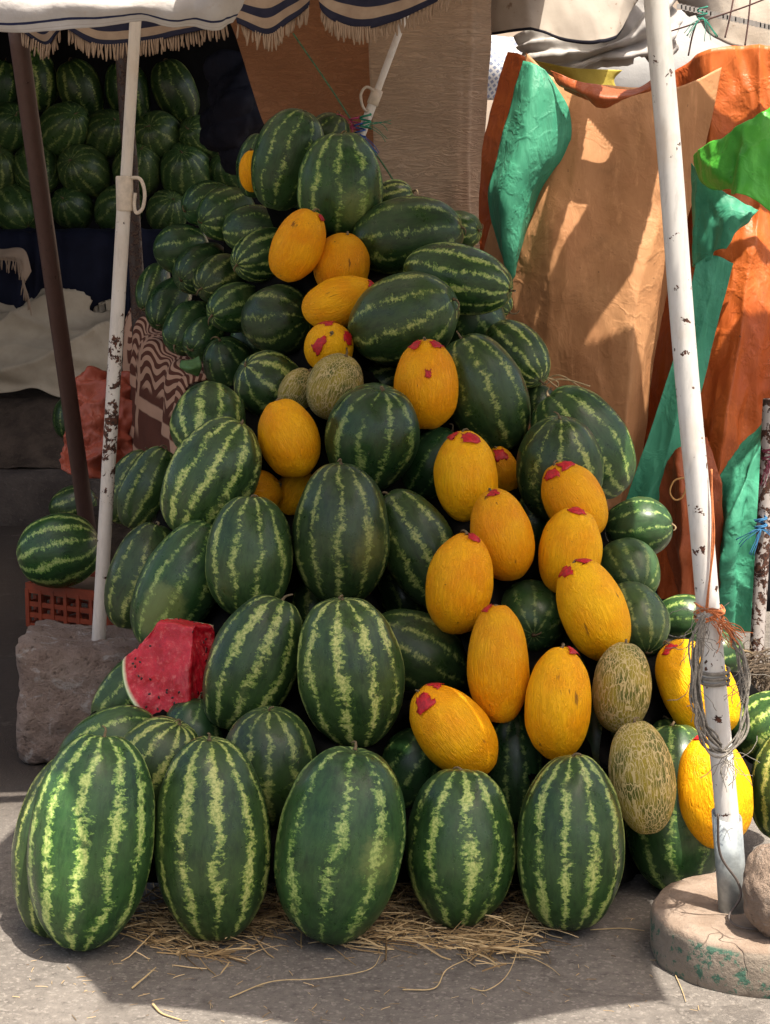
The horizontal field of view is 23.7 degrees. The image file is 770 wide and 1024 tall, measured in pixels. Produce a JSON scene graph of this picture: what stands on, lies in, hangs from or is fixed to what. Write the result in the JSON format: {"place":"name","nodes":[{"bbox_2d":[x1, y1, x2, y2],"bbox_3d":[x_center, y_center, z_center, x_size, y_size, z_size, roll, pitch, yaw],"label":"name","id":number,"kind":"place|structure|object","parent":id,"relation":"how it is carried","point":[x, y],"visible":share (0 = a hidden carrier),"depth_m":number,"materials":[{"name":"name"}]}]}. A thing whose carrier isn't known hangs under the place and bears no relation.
{"place":"outdoors","nodes":[
{"label":"outdoors","id":0,"kind":"place"},
{"bbox_2d":[0,368,197,468],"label":"dirt bank","id":1,"kind":"structure","parent":0,"point":[29,437],"depth_m":10.28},
{"bbox_2d":[0,288,110,396],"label":"cloth heap","id":2,"kind":"object","parent":1,"relation":"on","point":[27,359],"visible":0.66,"depth_m":10.50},
{"bbox_2d":[199,49,263,174],"bbox_3d":[-0.740,-1.998,9.170,0.460,0.673,0.358,3,10,18],"label":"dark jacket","id":3,"kind":"object","parent":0,"point":[230,120],"visible":0.62,"depth_m":9.11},
{"bbox_2d":[0,526,769,1023],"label":"ground","id":4,"kind":"structure","parent":0,"point":[616,976],"depth_m":4.10,"materials":[{"name":"concrete"}]},
{"bbox_2d":[11,760,52,938],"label":"watermelon","id":5,"kind":"object","parent":4,"relation":"on","point":[20,884],"visible":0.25,"depth_m":4.27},
{"bbox_2d":[0,467,100,525],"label":"kerb","id":6,"kind":"structure","parent":4,"relation":"on","point":[27,494],"depth_m":10.01,"materials":[{"name":"concrete"}]},
{"bbox_2d":[8,32,95,570],"bbox_3d":[-1.329,-0.733,7.508,0.071,2.435,1.127,1,9,4],"label":"leaning pole","id":7,"kind":"object","parent":4,"relation":"on","point":[33,143],"visible":0.77,"depth_m":7.33,"materials":[{"name":"brown paint"}]},
{"bbox_2d":[25,571,113,626],"bbox_3d":[-1.205,0.379,7.517,0.416,0.201,0.336,5,10,28],"label":"plastic crate","id":8,"kind":"object","parent":4,"relation":"on","point":[76,595],"visible":0.34,"depth_m":7.41,"materials":[{"name":"plastic"}]},
{"bbox_2d":[16,513,97,587],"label":"watermelon","id":9,"kind":"object","parent":8,"relation":"on","point":[56,550],"visible":0.89,"depth_m":7.24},
{"bbox_2d":[16,619,139,764],"bbox_3d":[-0.934,0.567,5.805,0.425,0.418,0.411,0,9,0],"label":"stone block","id":10,"kind":"object","parent":4,"relation":"on","point":[64,670],"depth_m":5.62,"materials":[{"name":"stone"}]},
{"bbox_2d":[0,0,244,640],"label":"market umbrella","id":11,"kind":"object","parent":10,"relation":"on","point":[22,16],"visible":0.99,"depth_m":5.48,"materials":[{"name":"white metal"}]},
{"bbox_2d":[26,725,154,950],"bbox_3d":[-0.677,0.750,4.235,0.288,0.519,0.288,7,1,-8],"label":"watermelon","id":12,"kind":"object","parent":4,"relation":"on","point":[90,842],"visible":1,"depth_m":4.13,"materials":[{"name":"food"}]},
{"bbox_2d":[0,24,261,362],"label":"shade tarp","id":13,"kind":"object","parent":4,"relation":"on","point":[192,59],"visible":0.03,"depth_m":12.20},
{"bbox_2d":[116,46,156,523],"bbox_3d":[-1.122,-0.910,8.362,0.165,2.484,0.071,0,9,0],"label":"rusty post","id":14,"kind":"object","parent":4,"relation":"on","point":[135,260],"visible":0.27,"depth_m":8.27,"materials":[{"name":"metal"}]},
{"bbox_2d":[154,733,270,940],"bbox_3d":[-0.403,0.756,4.286,0.272,0.488,0.275,-2,2,-6],"label":"watermelon","id":15,"kind":"object","parent":4,"relation":"on","point":[212,849],"visible":1,"depth_m":4.19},
{"bbox_2d":[274,741,405,944],"bbox_3d":[-0.103,0.767,4.280,0.299,0.471,0.300,9,2,0],"label":"watermelon","id":16,"kind":"object","parent":4,"relation":"on","point":[340,844],"visible":1,"depth_m":4.17,"materials":[{"name":"food"}]},
{"bbox_2d":[12,883,711,1021],"bbox_3d":[-0.048,0.968,4.355,1.606,0.052,1.008,0,9,0],"label":"straw","id":17,"kind":"object","parent":4,"relation":"on","point":[478,936],"visible":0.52,"depth_m":4.31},
{"bbox_2d":[405,766,515,927],"bbox_3d":[0.180,0.799,4.386,0.266,0.382,0.264,0,0,2],"label":"watermelon","id":18,"kind":"object","parent":17,"relation":"on","point":[460,851],"visible":0.99,"depth_m":4.29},
{"bbox_2d":[90,207,758,883],"bbox_3d":[0.080,-0.139,5.832,1.900,1.969,3.149,0,9,0],"label":"covered stand","id":19,"kind":"object","parent":4,"relation":"on","point":[218,617],"visible":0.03,"depth_m":5.04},
{"bbox_2d":[58,705,153,751],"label":"watermelon","id":20,"kind":"object","parent":19,"relation":"on","point":[121,720],"visible":0.19,"depth_m":4.69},
{"bbox_2d":[104,521,170,629],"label":"watermelon","id":21,"kind":"object","parent":19,"relation":"on","point":[139,544],"visible":0.64,"depth_m":5.30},
{"bbox_2d":[116,445,172,529],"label":"watermelon","id":22,"kind":"object","parent":19,"relation":"on","point":[138,498],"visible":0.76,"depth_m":5.76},
{"bbox_2d":[123,716,197,815],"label":"watermelon","id":23,"kind":"object","parent":19,"relation":"on","point":[158,742],"visible":0.45,"depth_m":4.49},
{"bbox_2d":[122,618,214,714],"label":"cut watermelon","id":24,"kind":"object","parent":19,"relation":"on","point":[164,664],"visible":0.81,"depth_m":4.90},
{"bbox_2d":[130,519,215,643],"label":"watermelon","id":25,"kind":"object","parent":19,"relation":"on","point":[171,582],"visible":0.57,"depth_m":5.12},
{"bbox_2d":[170,381,245,446],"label":"watermelon","id":26,"kind":"object","parent":19,"relation":"on","point":[199,404],"visible":0.54,"depth_m":5.51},
{"bbox_2d":[160,416,261,529],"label":"watermelon","id":27,"kind":"object","parent":19,"relation":"on","point":[214,467],"visible":0.74,"depth_m":5.22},
{"bbox_2d":[197,186,254,240],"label":"watermelon","id":28,"kind":"object","parent":19,"relation":"on","point":[216,206],"visible":0.72,"depth_m":7.01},
{"bbox_2d":[203,336,251,386],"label":"watermelon","id":29,"kind":"object","parent":19,"relation":"on","point":[224,357],"visible":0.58,"depth_m":6.53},
{"bbox_2d":[206,282,255,332],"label":"watermelon","id":30,"kind":"object","parent":29,"relation":"on","point":[225,304],"visible":0.6,"depth_m":6.52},
{"bbox_2d":[21,0,461,138],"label":"market umbrella","id":31,"kind":"object","parent":19,"relation":"on","point":[267,20],"visible":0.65,"depth_m":6.11,"materials":[{"name":"beige fabric"}]},
{"bbox_2d":[230,0,373,147],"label":"hanging sheet","id":32,"kind":"object","parent":31,"relation":"hanging from","point":[285,75],"visible":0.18,"depth_m":7.85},
{"bbox_2d":[368,0,491,248],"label":"hanging sheet","id":33,"kind":"object","parent":31,"relation":"hanging from","point":[432,106],"visible":0.52,"depth_m":7.35,"materials":[{"name":"fabric"}]},
{"bbox_2d":[491,0,637,43],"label":"cream canopy","id":34,"kind":"object","parent":31,"relation":"hanging from","point":[587,21],"visible":0.99,"depth_m":7.22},
{"bbox_2d":[205,494,292,614],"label":"watermelon","id":35,"kind":"object","parent":19,"relation":"on","point":[249,551],"visible":0.84,"depth_m":4.99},
{"bbox_2d":[202,594,302,730],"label":"watermelon","id":36,"kind":"object","parent":19,"relation":"on","point":[251,663],"visible":0.85,"depth_m":4.71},
{"bbox_2d":[230,227,277,281],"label":"watermelon","id":37,"kind":"object","parent":19,"relation":"on","point":[249,259],"visible":0.6,"depth_m":6.42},
{"bbox_2d":[233,350,298,415],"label":"watermelon","id":38,"kind":"object","parent":19,"relation":"on","point":[259,377],"visible":0.56,"depth_m":5.74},
{"bbox_2d":[226,706,315,827],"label":"watermelon","id":39,"kind":"object","parent":19,"relation":"on","point":[275,745],"visible":0.57,"depth_m":4.49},
{"bbox_2d":[241,284,311,354],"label":"watermelon","id":40,"kind":"object","parent":19,"relation":"on","point":[273,318],"visible":0.82,"depth_m":6.05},
{"bbox_2d":[251,108,323,210],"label":"watermelon","id":41,"kind":"object","parent":19,"relation":"on","point":[287,139],"visible":0.87,"depth_m":6.19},
{"bbox_2d":[258,398,320,477],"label":"yellow melon","id":42,"kind":"object","parent":19,"relation":"on","point":[289,441],"visible":1,"depth_m":5.31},
{"bbox_2d":[269,208,325,281],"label":"yellow melon","id":43,"kind":"object","parent":19,"relation":"on","point":[297,246],"visible":1,"depth_m":5.88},
{"bbox_2d":[304,321,353,366],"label":"yellow melon","id":44,"kind":"object","parent":19,"relation":"on","point":[323,339],"visible":0.81,"depth_m":5.65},
{"bbox_2d":[306,347,363,419],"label":"netted melon","id":45,"kind":"object","parent":19,"relation":"on","point":[333,379],"visible":0.8,"depth_m":5.47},
{"bbox_2d":[302,275,373,326],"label":"yellow melon","id":46,"kind":"object","parent":19,"relation":"on","point":[335,299],"visible":0.65,"depth_m":5.80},
{"bbox_2d":[297,130,382,235],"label":"watermelon","id":47,"kind":"object","parent":19,"relation":"on","point":[340,184],"visible":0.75,"depth_m":6.04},
{"bbox_2d":[292,458,389,600],"bbox_3d":[-0.122,0.054,5.096,0.273,0.411,0.269,0,7,-1],"label":"watermelon","id":48,"kind":"object","parent":19,"relation":"on","point":[340,536],"visible":0.87,"depth_m":5.00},
{"bbox_2d":[313,231,369,283],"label":"yellow melon","id":49,"kind":"object","parent":19,"relation":"on","point":[345,254],"visible":0.63,"depth_m":5.94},
{"bbox_2d":[297,595,404,746],"bbox_3d":[-0.089,0.405,4.698,0.275,0.395,0.272,-7,3,-2],"label":"watermelon","id":50,"kind":"object","parent":19,"relation":"on","point":[351,675],"visible":0.96,"depth_m":4.60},
{"bbox_2d":[325,383,419,489],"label":"watermelon","id":51,"kind":"object","parent":19,"relation":"on","point":[372,430],"visible":0.81,"depth_m":5.26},
{"bbox_2d":[348,271,459,365],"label":"watermelon","id":52,"kind":"object","parent":19,"relation":"on","point":[393,317],"visible":0.9,"depth_m":5.61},
{"bbox_2d":[352,196,465,273],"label":"watermelon","id":53,"kind":"object","parent":19,"relation":"on","point":[393,234],"visible":0.71,"depth_m":6.01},
{"bbox_2d":[382,728,441,807],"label":"watermelon","id":54,"kind":"object","parent":19,"relation":"on","point":[413,766],"visible":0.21,"depth_m":4.74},
{"bbox_2d":[382,489,452,607],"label":"watermelon","id":55,"kind":"object","parent":19,"relation":"on","point":[421,531],"visible":0.48,"depth_m":5.13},
{"bbox_2d":[382,609,467,690],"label":"watermelon","id":56,"kind":"object","parent":19,"relation":"on","point":[431,651],"visible":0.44,"depth_m":4.95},
{"bbox_2d":[394,337,458,428],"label":"yellow melon","id":57,"kind":"object","parent":19,"relation":"on","point":[426,380],"visible":0.85,"depth_m":5.42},
{"bbox_2d":[402,424,453,498],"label":"watermelon","id":58,"kind":"object","parent":19,"relation":"on","point":[418,477],"visible":0.43,"depth_m":5.55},
{"bbox_2d":[410,683,497,773],"bbox_3d":[0.169,0.547,4.609,0.182,0.277,0.181,-41,3,-3],"label":"yellow melon","id":59,"kind":"object","parent":19,"relation":"on","point":[451,727],"visible":0.9,"depth_m":4.54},
{"bbox_2d":[425,529,492,633],"bbox_3d":[0.200,0.188,4.914,0.180,0.284,0.179,8,6,3],"label":"yellow melon","id":60,"kind":"object","parent":19,"relation":"on","point":[459,587],"visible":0.98,"depth_m":4.85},
{"bbox_2d":[403,242,515,314],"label":"watermelon","id":61,"kind":"object","parent":19,"relation":"on","point":[478,281],"visible":0.78,"depth_m":5.81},
{"bbox_2d":[433,428,497,521],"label":"yellow melon","id":62,"kind":"object","parent":19,"relation":"on","point":[465,474],"visible":0.85,"depth_m":5.19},
{"bbox_2d":[445,331,530,450],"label":"watermelon","id":63,"kind":"object","parent":19,"relation":"on","point":[493,409],"visible":0.77,"depth_m":5.53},
{"bbox_2d":[467,604,529,722],"bbox_3d":[0.288,0.386,4.683,0.159,0.306,0.159,-1,1,3],"label":"yellow melon","id":64,"kind":"object","parent":19,"relation":"on","point":[498,675],"visible":0.97,"depth_m":4.62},
{"bbox_2d":[479,52,524,250],"bbox_3d":[0.453,-1.374,7.130,0.190,0.812,0.083,5,10,26],"label":"tarpaulin","id":65,"kind":"object","parent":19,"relation":"on","point":[502,100],"visible":0.52,"depth_m":7.12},
{"bbox_2d":[470,488,534,580],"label":"yellow melon","id":66,"kind":"object","parent":19,"relation":"on","point":[501,527],"visible":0.91,"depth_m":4.98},
{"bbox_2d":[490,712,543,822],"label":"watermelon","id":67,"kind":"object","parent":19,"relation":"on","point":[520,758],"visible":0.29,"depth_m":4.76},
{"bbox_2d":[501,579,563,650],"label":"watermelon","id":68,"kind":"object","parent":19,"relation":"on","point":[531,604],"visible":0.74,"depth_m":5.04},
{"bbox_2d":[527,384,552,420],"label":"watermelon","id":69,"kind":"object","parent":19,"relation":"on","point":[537,394],"visible":0.24,"depth_m":5.88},
{"bbox_2d":[485,319,550,388],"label":"watermelon","id":70,"kind":"object","parent":69,"relation":"on","point":[523,345],"visible":0.71,"depth_m":5.83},
{"bbox_2d":[525,643,590,759],"bbox_3d":[0.436,0.476,4.617,0.166,0.294,0.168,4,0,6],"label":"yellow melon","id":71,"kind":"object","parent":19,"relation":"on","point":[557,706],"visible":0.91,"depth_m":4.56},
{"bbox_2d":[516,411,603,520],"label":"watermelon","id":72,"kind":"object","parent":19,"relation":"on","point":[546,443],"visible":0.66,"depth_m":5.28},
{"bbox_2d":[538,507,602,592],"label":"yellow melon","id":73,"kind":"object","parent":19,"relation":"on","point":[570,535],"visible":0.75,"depth_m":4.99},
{"bbox_2d":[541,460,607,532],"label":"yellow melon","id":74,"kind":"object","parent":19,"relation":"on","point":[567,484],"visible":0.62,"depth_m":5.12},
{"bbox_2d":[530,385,635,499],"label":"watermelon","id":75,"kind":"object","parent":19,"relation":"on","point":[598,416],"visible":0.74,"depth_m":5.50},
{"bbox_2d":[556,558,630,660],"bbox_3d":[0.548,0.256,4.846,0.177,0.279,0.178,-22,3,5],"label":"yellow melon","id":76,"kind":"object","parent":19,"relation":"on","point":[593,611],"visible":0.84,"depth_m":4.78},
{"bbox_2d":[484,53,721,510],"bbox_3d":[0.809,-0.855,6.953,0.917,1.756,0.366,1,9,4],"label":"tarpaulin","id":77,"kind":"object","parent":19,"relation":"hanging from","point":[589,296],"visible":0.57,"depth_m":6.88,"materials":[{"name":"fabric"}]},
{"bbox_2d":[488,61,571,278],"bbox_3d":[0.547,-1.284,6.907,0.310,0.820,0.159,0,9,0],"label":"tarpaulin","id":78,"kind":"object","parent":77,"relation":"attached to","point":[535,137],"visible":0.97,"depth_m":6.87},
{"bbox_2d":[592,639,651,732],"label":"netted melon","id":79,"kind":"object","parent":19,"relation":"on","point":[622,688],"visible":0.86,"depth_m":4.64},
{"bbox_2d":[600,538,659,591],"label":"watermelon","id":80,"kind":"object","parent":19,"relation":"on","point":[629,559],"visible":0.6,"depth_m":5.13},
{"bbox_2d":[605,497,676,553],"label":"watermelon","id":81,"kind":"object","parent":19,"relation":"on","point":[648,521],"visible":0.88,"depth_m":5.30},
{"bbox_2d":[608,717,675,833],"bbox_3d":[0.624,0.640,4.461,0.160,0.283,0.159,-8,-1,7],"label":"netted melon","id":82,"kind":"object","parent":19,"relation":"on","point":[642,776],"visible":0.95,"depth_m":4.40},
{"bbox_2d":[618,581,670,656],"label":"watermelon","id":83,"kind":"object","parent":19,"relation":"on","point":[650,620],"visible":0.63,"depth_m":4.94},
{"bbox_2d":[626,255,732,500],"bbox_3d":[1.101,-0.463,6.803,0.422,0.964,0.103,-2,9,-14],"label":"tarpaulin","id":84,"kind":"object","parent":19,"relation":"hanging from","point":[710,280],"visible":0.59,"depth_m":6.82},
{"bbox_2d":[659,437,723,594],"bbox_3d":[1.094,0.038,6.750,0.308,0.617,0.171,0,9,0],"label":"tarpaulin","id":85,"kind":"object","parent":84,"relation":"hanging from","point":[678,550],"visible":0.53,"depth_m":6.72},
{"bbox_2d":[719,425,760,634],"bbox_3d":[1.387,0.011,6.751,0.355,0.923,0.167,-1,9,-9],"label":"tarpaulin","id":86,"kind":"object","parent":85,"relation":"hanging from","point":[739,475],"visible":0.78,"depth_m":6.72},
{"bbox_2d":[655,639,740,730],"bbox_3d":[0.804,0.452,4.747,0.189,0.285,0.188,-32,-2,5],"label":"yellow melon","id":87,"kind":"object","parent":19,"relation":"on","point":[672,674],"visible":0.59,"depth_m":4.69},
{"bbox_2d":[643,44,769,598],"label":"tarpaulin","id":88,"kind":"object","parent":19,"relation":"hanging from","point":[735,391],"visible":0.29,"depth_m":6.94,"materials":[{"name":"fabric"}]},
{"bbox_2d":[693,108,769,210],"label":"tarpaulin","id":89,"kind":"object","parent":88,"relation":"hanging from","point":[736,159],"visible":1,"depth_m":6.52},
{"bbox_2d":[691,163,757,267],"bbox_3d":[1.238,-1.092,6.763,0.256,0.388,0.102,4,10,22],"label":"tarpaulin","id":90,"kind":"object","parent":89,"relation":"hanging from","point":[720,218],"visible":0.98,"depth_m":6.77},
{"bbox_2d":[677,735,752,848],"bbox_3d":[0.809,0.683,4.513,0.186,0.285,0.188,-8,-2,9],"label":"yellow melon","id":91,"kind":"object","parent":19,"relation":"on","point":[696,798],"visible":0.56,"depth_m":4.45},
{"bbox_2d":[750,736,769,837],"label":"watermelon","id":92,"kind":"object","parent":19,"relation":"on","point":[760,777],"visible":0.87,"depth_m":4.59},
{"bbox_2d":[516,753,624,930],"bbox_3d":[0.440,0.780,4.353,0.257,0.420,0.261,2,0,6],"label":"watermelon","id":93,"kind":"object","parent":4,"relation":"on","point":[570,848],"visible":1,"depth_m":4.26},
{"bbox_2d":[625,721,715,890],"bbox_3d":[0.727,0.741,4.613,0.258,0.427,0.255,-2,-1,9],"label":"watermelon","id":94,"kind":"object","parent":4,"relation":"on","point":[674,849],"visible":0.38,"depth_m":4.52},
{"bbox_2d":[650,808,769,998],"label":"umbrella base","id":95,"kind":"object","parent":4,"relation":"on","point":[698,938],"visible":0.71,"depth_m":4.11,"materials":[{"name":"concrete"}]},
{"bbox_2d":[644,0,739,822],"bbox_3d":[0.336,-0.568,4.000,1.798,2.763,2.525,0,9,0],"label":"pole","id":96,"kind":"object","parent":95,"relation":"in","point":[673,204],"visible":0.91,"depth_m":3.97,"materials":[{"name":"white metal"}]},
{"bbox_2d":[667,603,768,791],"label":"rope coil","id":97,"kind":"object","parent":96,"relation":"hanging from","point":[705,731],"visible":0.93,"depth_m":4.02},
{"bbox_2d":[742,843,769,936],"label":"boulder","id":98,"kind":"object","parent":95,"relation":"on","point":[756,889],"visible":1,"depth_m":4.01,"materials":[{"name":"beige stone"}]},
{"bbox_2d":[749,398,769,688],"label":"rusty post","id":99,"kind":"object","parent":4,"relation":"on","point":[760,589],"visible":0.78,"depth_m":6.39,"materials":[{"name":"metal"}]},
{"bbox_3d":[-1.700,-0.951,11.445,4.400,1.578,1.150,0,9,0],"label":"stall table","id":100,"kind":"object","parent":4,"relation":"on","visible":0},
{"bbox_2d":[51,187,93,228],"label":"watermelon","id":101,"kind":"object","parent":100,"relation":"on","point":[72,208],"visible":0.91,"depth_m":10.99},
{"bbox_2d":[57,144,112,198],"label":"watermelon","id":102,"kind":"object","parent":101,"relation":"on","point":[85,169],"visible":0.94,"depth_m":10.95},
{"bbox_2d":[40,101,89,157],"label":"watermelon","id":103,"kind":"object","parent":102,"relation":"on","point":[64,125],"visible":0.81,"depth_m":10.94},
{"bbox_2d":[56,57,104,115],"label":"watermelon","id":104,"kind":"object","parent":103,"relation":"on","point":[78,81],"visible":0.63,"depth_m":11.14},
{"bbox_2d":[0,227,170,318],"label":"tablecloth","id":105,"kind":"object","parent":100,"relation":"on","point":[86,257],"visible":0.44,"depth_m":10.71,"materials":[{"name":"blue fabric"}]},
{"bbox_2d":[146,189,186,228],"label":"watermelon","id":106,"kind":"object","parent":100,"relation":"on","point":[163,209],"visible":0.76,"depth_m":10.99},
{"bbox_2d":[160,142,212,194],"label":"watermelon","id":107,"kind":"object","parent":106,"relation":"on","point":[184,167],"visible":0.74,"depth_m":10.96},
{"bbox_2d":[135,110,179,158],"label":"watermelon","id":108,"kind":"object","parent":107,"relation":"on","point":[157,132],"visible":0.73,"depth_m":10.95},
{"bbox_2d":[151,58,199,124],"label":"watermelon","id":109,"kind":"object","parent":108,"relation":"on","point":[174,90],"visible":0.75,"depth_m":11.15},
{"bbox_3d":[-0.404,-0.186,7.770,1.450,1.242,2.200,0,9,0],"label":"side table","id":110,"kind":"object","parent":4,"relation":"on","visible":0},
{"bbox_2d":[122,308,207,453],"bbox_3d":[-0.883,-0.411,7.704,0.362,0.814,2.182,-2,9,-14],"label":"patterned blanket","id":111,"kind":"object","parent":110,"relation":"on","point":[161,381],"visible":0.34,"depth_m":7.49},
{"bbox_2d":[59,366,132,478],"bbox_3d":[-1.252,-0.401,8.157,0.392,0.475,0.349,0,9,0],"label":"plastic sack","id":112,"kind":"object","parent":111,"relation":"on","point":[91,385],"visible":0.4,"depth_m":8.14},
{"bbox_2d":[145,277,191,330],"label":"watermelon","id":113,"kind":"object","parent":111,"relation":"on","point":[166,297],"visible":0.59,"depth_m":7.42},
{"bbox_2d":[153,224,208,272],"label":"watermelon","id":114,"kind":"object","parent":113,"relation":"on","point":[171,243],"visible":0.6,"depth_m":7.42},
{"bbox_2d":[598,10,730,86],"bbox_3d":[1.291,-2.224,9.037,0.958,0.580,0.077,0,9,0],"label":"white sheet","id":115,"kind":"object","parent":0,"point":[636,73],"visible":0.09,"depth_m":9.02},
{"bbox_2d":[677,0,769,45],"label":"striped canopy","id":116,"kind":"object","parent":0,"point":[759,27],"visible":0.83,"depth_m":7.41,"materials":[{"name":"beige fabric"}]},
{"bbox_2d":[513,0,682,76],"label":"white cloth","id":117,"kind":"object","parent":116,"relation":"hanging from","point":[627,46],"visible":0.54,"depth_m":7.52,"materials":[{"name":"fabric"}]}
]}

